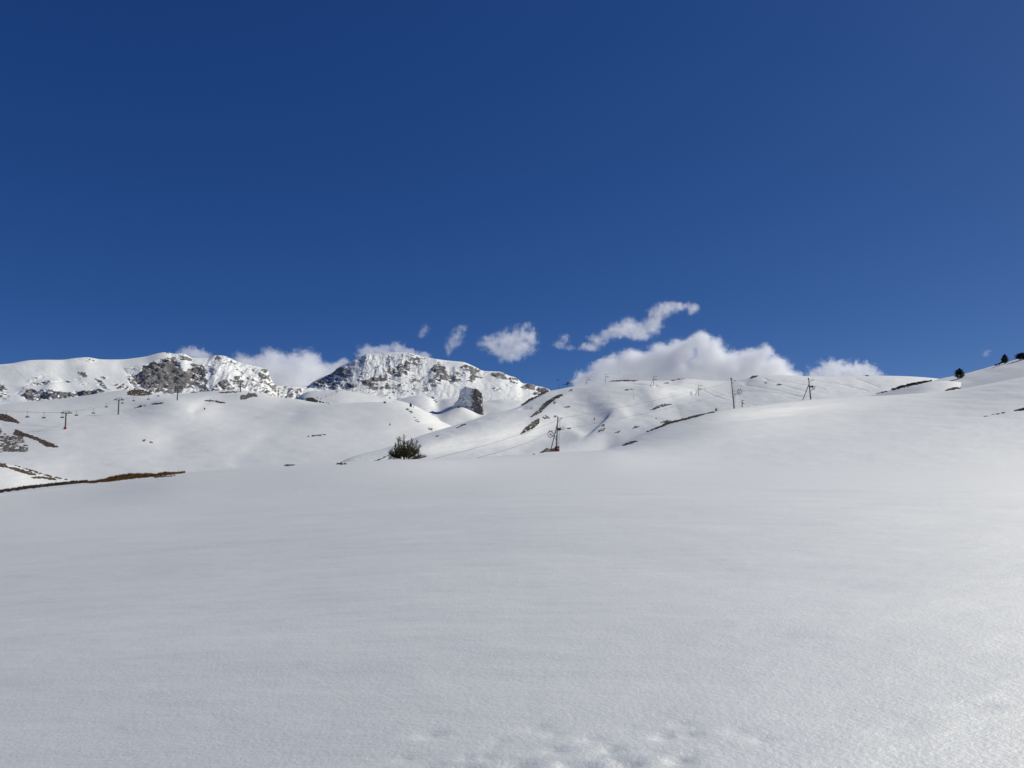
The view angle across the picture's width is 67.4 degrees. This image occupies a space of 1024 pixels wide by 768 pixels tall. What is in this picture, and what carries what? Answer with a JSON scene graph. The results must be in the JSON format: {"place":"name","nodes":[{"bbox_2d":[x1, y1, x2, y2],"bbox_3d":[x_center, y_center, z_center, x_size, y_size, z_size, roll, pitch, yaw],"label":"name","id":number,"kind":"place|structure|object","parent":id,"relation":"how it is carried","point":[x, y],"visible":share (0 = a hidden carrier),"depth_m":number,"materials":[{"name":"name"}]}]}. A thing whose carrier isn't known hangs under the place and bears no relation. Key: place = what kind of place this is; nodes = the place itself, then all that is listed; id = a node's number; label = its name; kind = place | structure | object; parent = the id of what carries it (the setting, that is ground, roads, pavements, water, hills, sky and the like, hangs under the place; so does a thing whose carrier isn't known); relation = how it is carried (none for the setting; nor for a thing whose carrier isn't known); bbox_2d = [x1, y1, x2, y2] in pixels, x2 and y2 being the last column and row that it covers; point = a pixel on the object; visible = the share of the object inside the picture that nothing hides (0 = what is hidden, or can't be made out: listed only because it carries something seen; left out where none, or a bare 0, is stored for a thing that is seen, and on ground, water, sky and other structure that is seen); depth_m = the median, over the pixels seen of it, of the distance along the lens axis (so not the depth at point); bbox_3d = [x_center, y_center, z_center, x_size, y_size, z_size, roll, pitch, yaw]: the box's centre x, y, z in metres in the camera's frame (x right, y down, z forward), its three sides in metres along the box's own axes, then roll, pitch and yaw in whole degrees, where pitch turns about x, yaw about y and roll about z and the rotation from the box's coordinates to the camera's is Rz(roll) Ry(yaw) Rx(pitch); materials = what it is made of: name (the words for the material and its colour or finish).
{"place":"outdoors","nodes":[
{"label":"outdoors","id":0,"kind":"place"},
{"bbox_2d":[0,463,74,488],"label":"snow bank","id":1,"kind":"structure","parent":0,"point":[10,478],"depth_m":106.36,"materials":[{"name":"white snow"}]},
{"bbox_2d":[0,463,35,474],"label":"turf patch","id":2,"kind":"object","parent":1,"relation":"on","point":[3,465],"visible":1,"depth_m":114.87,"materials":[{"name":"brown plant"}]},
{"bbox_2d":[14,465,67,479],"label":"turf patch","id":3,"kind":"object","parent":1,"relation":"on","point":[41,473],"visible":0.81,"depth_m":123.87,"materials":[{"name":"brown plant"}]},
{"bbox_2d":[31,476,55,479],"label":"turf patch","id":4,"kind":"object","parent":1,"relation":"on","point":[43,477],"visible":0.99,"depth_m":115.27,"materials":[{"name":"brown plant"}]},
{"bbox_2d":[0,352,321,403],"bbox_3d":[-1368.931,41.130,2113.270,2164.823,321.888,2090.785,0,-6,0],"label":"mountain","id":5,"kind":"structure","parent":0,"point":[42,380],"depth_m":2142.57,"materials":[{"name":"snow"}]},
{"bbox_2d":[0,390,450,480],"bbox_3d":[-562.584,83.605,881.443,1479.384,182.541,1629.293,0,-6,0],"label":"hill","id":6,"kind":"structure","parent":0,"point":[186,432],"depth_m":560.42,"materials":[{"name":"white snow"}]},
{"bbox_2d":[0,414,19,423],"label":"turf patch","id":7,"kind":"object","parent":6,"relation":"on","point":[2,418],"visible":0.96,"depth_m":622.23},
{"bbox_2d":[0,428,28,451],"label":"rock patch","id":8,"kind":"object","parent":6,"relation":"on","point":[8,444],"visible":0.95,"depth_m":420.41,"materials":[{"name":"grey stone"}]},
{"bbox_2d":[13,429,58,447],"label":"turf patch","id":9,"kind":"object","parent":6,"relation":"on","point":[45,443],"visible":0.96,"depth_m":458.88,"materials":[{"name":"brown plant"}]},
{"bbox_2d":[60,411,71,428],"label":"lift tower","id":10,"kind":"structure","parent":6,"relation":"on","point":[69,412],"depth_m":528.44,"materials":[{"name":"metal"}]},
{"bbox_2d":[5,381,342,412],"bbox_3d":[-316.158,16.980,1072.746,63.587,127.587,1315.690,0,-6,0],"label":"haul rope","id":11,"kind":"object","parent":10,"relation":"attached to","point":[128,398],"visible":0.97,"depth_m":637.67,"materials":[{"name":"metal"}]},
{"bbox_2d":[127,389,151,395],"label":"turf patch","id":12,"kind":"object","parent":6,"relation":"on","point":[138,392],"visible":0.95,"depth_m":882.29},
{"bbox_2d":[204,400,224,403],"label":"turf patch","id":13,"kind":"object","parent":6,"relation":"on","point":[215,401],"visible":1,"depth_m":817.79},
{"bbox_2d":[240,393,257,399],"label":"rock outcrop","id":14,"kind":"object","parent":6,"relation":"on","point":[243,397],"visible":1,"depth_m":894.76,"materials":[{"name":"grey stone"}]},
{"bbox_2d":[306,397,317,401],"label":"rock strip","id":15,"kind":"object","parent":6,"relation":"on","point":[311,399],"visible":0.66,"depth_m":1018.47,"materials":[{"name":"grey stone"}]},
{"bbox_2d":[296,390,438,419],"bbox_3d":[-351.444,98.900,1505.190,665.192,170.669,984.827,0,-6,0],"label":"hill","id":16,"kind":"structure","parent":0,"point":[340,396],"depth_m":1381.59,"materials":[{"name":"white snow"}]},
{"bbox_2d":[299,352,549,401],"bbox_3d":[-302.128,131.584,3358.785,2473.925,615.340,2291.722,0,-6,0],"label":"mountain","id":17,"kind":"structure","parent":0,"point":[395,375],"depth_m":3364.92,"materials":[{"name":"white snow"}]},
{"bbox_2d":[395,396,524,425],"bbox_3d":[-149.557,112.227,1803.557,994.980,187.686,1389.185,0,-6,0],"label":"hill","id":18,"kind":"structure","parent":0,"point":[443,410],"depth_m":1613.30,"materials":[{"name":"white snow"}]},
{"bbox_2d":[452,386,483,414],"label":"rock tower","id":19,"kind":"structure","parent":18,"relation":"on","point":[470,398],"depth_m":1557.32,"materials":[{"name":"stone"}]},
{"bbox_2d":[0,377,1023,767],"bbox_3d":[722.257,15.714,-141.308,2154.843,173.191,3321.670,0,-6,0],"label":"ground","id":20,"kind":"structure","parent":0,"point":[824,583],"depth_m":9.07,"materials":[{"name":"white snow"}]},
{"bbox_2d":[0,479,87,492],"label":"turf patch","id":21,"kind":"object","parent":20,"relation":"on","point":[40,485],"visible":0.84,"depth_m":64.02,"materials":[{"name":"brown plant"}]},
{"bbox_2d":[84,471,185,482],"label":"grass mound","id":22,"kind":"object","parent":20,"relation":"on","point":[124,476],"depth_m":65.37,"materials":[{"name":"brown plant"}]},
{"bbox_2d":[387,434,425,459],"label":"pine bush","id":23,"kind":"object","parent":20,"relation":"on","point":[403,451],"visible":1,"depth_m":85.50,"materials":[{"name":"green plant"}]},
{"bbox_2d":[548,416,563,451],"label":"tow pole","id":24,"kind":"object","parent":20,"relation":"on","point":[557,438],"visible":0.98,"depth_m":182.05,"materials":[{"name":"metal"}]},
{"bbox_2d":[438,380,863,457],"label":"tow cable","id":25,"kind":"object","parent":24,"relation":"attached to","point":[610,420],"visible":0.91,"depth_m":191.03,"materials":[{"name":"metal"}]},
{"bbox_2d":[622,441,637,445],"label":"turf patch","id":26,"kind":"object","parent":20,"relation":"on","point":[627,443],"visible":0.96,"depth_m":195.06,"materials":[{"name":"brown plant"}]},
{"bbox_2d":[647,411,714,431],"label":"turf patch","id":27,"kind":"object","parent":20,"relation":"on","point":[682,419],"visible":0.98,"depth_m":226.55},
{"bbox_2d":[730,378,741,408],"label":"tow pole","id":28,"kind":"object","parent":20,"relation":"on","point":[733,396],"visible":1,"depth_m":245.11,"materials":[{"name":"metal"}]},
{"bbox_2d":[802,378,815,399],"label":"tow pole","id":29,"kind":"object","parent":20,"relation":"on","point":[809,386],"visible":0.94,"depth_m":284.09,"materials":[{"name":"metal"}]},
{"bbox_2d":[0,0,1023,390],"label":"sky","id":30,"kind":"structure","parent":0,"point":[540,193],"materials":[{"name":"blue"}]},
{"bbox_2d":[341,375,936,461],"bbox_3d":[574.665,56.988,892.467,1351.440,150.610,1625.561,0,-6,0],"label":"hill","id":31,"kind":"structure","parent":0,"point":[589,399],"depth_m":493.94,"materials":[{"name":"white snow"}]},
{"bbox_2d":[521,418,539,433],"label":"turf patch","id":32,"kind":"object","parent":31,"relation":"on","point":[535,422],"visible":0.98,"depth_m":426.65,"materials":[{"name":"brown plant"}]},
{"bbox_2d":[521,390,548,404],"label":"turf patch","id":33,"kind":"object","parent":31,"relation":"on","point":[528,400],"visible":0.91,"depth_m":761.47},
{"bbox_2d":[530,394,561,416],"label":"turf patch","id":34,"kind":"object","parent":31,"relation":"on","point":[546,403],"visible":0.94,"depth_m":636.95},
{"bbox_2d":[608,380,637,381],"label":"turf patch","id":35,"kind":"object","parent":31,"relation":"on","point":[623,380],"visible":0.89,"depth_m":876.80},
{"bbox_2d":[651,404,671,410],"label":"turf patch","id":36,"kind":"object","parent":31,"relation":"on","point":[661,406],"visible":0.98,"depth_m":520.76,"materials":[{"name":"plant"}]},
{"bbox_2d":[869,381,960,395],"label":"hill","id":37,"kind":"structure","parent":0,"point":[933,386],"depth_m":368.64,"materials":[{"name":"white snow"}]},
{"bbox_2d":[891,380,931,389],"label":"turf patch","id":38,"kind":"object","parent":37,"relation":"on","point":[910,384],"visible":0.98,"depth_m":388.85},
{"bbox_2d":[934,359,1023,388],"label":"hill","id":39,"kind":"structure","parent":0,"point":[1013,369],"depth_m":370.96,"materials":[{"name":"white snow"}]},
{"bbox_2d":[954,368,964,377],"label":"fir tree","id":40,"kind":"object","parent":39,"relation":"on","point":[959,372],"visible":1,"depth_m":399.29,"materials":[{"name":"green plant"}]},
{"bbox_2d":[1001,354,1008,363],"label":"fir tree","id":41,"kind":"object","parent":39,"relation":"on","point":[1004,359],"visible":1,"depth_m":405.50,"materials":[{"name":"green plant"}]},
{"bbox_2d":[1014,352,1023,359],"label":"fir tree","id":42,"kind":"object","parent":39,"relation":"on","point":[1019,355],"visible":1,"depth_m":398.03,"materials":[{"name":"green plant"}]}
]}

